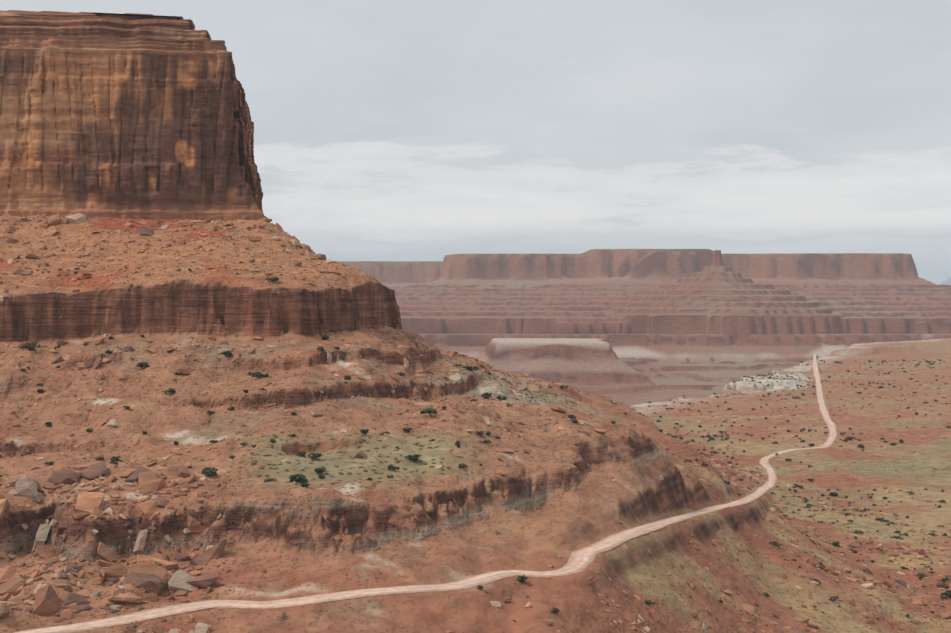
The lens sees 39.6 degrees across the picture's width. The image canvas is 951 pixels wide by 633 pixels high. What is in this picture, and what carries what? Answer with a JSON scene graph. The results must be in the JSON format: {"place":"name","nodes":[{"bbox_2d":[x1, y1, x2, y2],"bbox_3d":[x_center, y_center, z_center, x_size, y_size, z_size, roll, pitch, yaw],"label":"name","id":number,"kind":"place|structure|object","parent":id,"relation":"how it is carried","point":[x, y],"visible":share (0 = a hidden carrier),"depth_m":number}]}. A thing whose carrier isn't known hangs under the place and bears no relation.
{"place":"outdoors","nodes":[
{"label":"outdoors","id":0,"kind":"place"},
{"bbox_2d":[0,12,266,219],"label":"butte","id":1,"kind":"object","parent":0,"point":[112,115],"depth_m":694.09},
{"bbox_2d":[14,354,836,632],"bbox_3d":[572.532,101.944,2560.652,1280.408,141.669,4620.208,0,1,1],"label":"dirt road","id":2,"kind":"structure","parent":0,"point":[580,560],"depth_m":332.57},
{"bbox_2d":[0,10,950,632],"bbox_3d":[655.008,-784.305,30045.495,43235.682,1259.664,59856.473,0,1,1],"label":"terrain","id":3,"kind":"structure","parent":0,"point":[634,330],"depth_m":541.16},
{"bbox_2d":[0,212,950,632],"bbox_3d":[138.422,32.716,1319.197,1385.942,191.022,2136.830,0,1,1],"label":"boulders","id":4,"kind":"object","parent":3,"relation":"on","point":[150,576],"visible":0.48,"depth_m":444.29},
{"bbox_2d":[0,268,950,619],"bbox_3d":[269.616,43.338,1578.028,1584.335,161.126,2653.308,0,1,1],"label":"shrubs","id":5,"kind":"object","parent":3,"relation":"on","point":[302,482],"visible":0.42,"depth_m":579.26},
{"bbox_2d":[0,0,950,284],"label":"sky","id":6,"kind":"structure","parent":0,"point":[385,130]}
]}

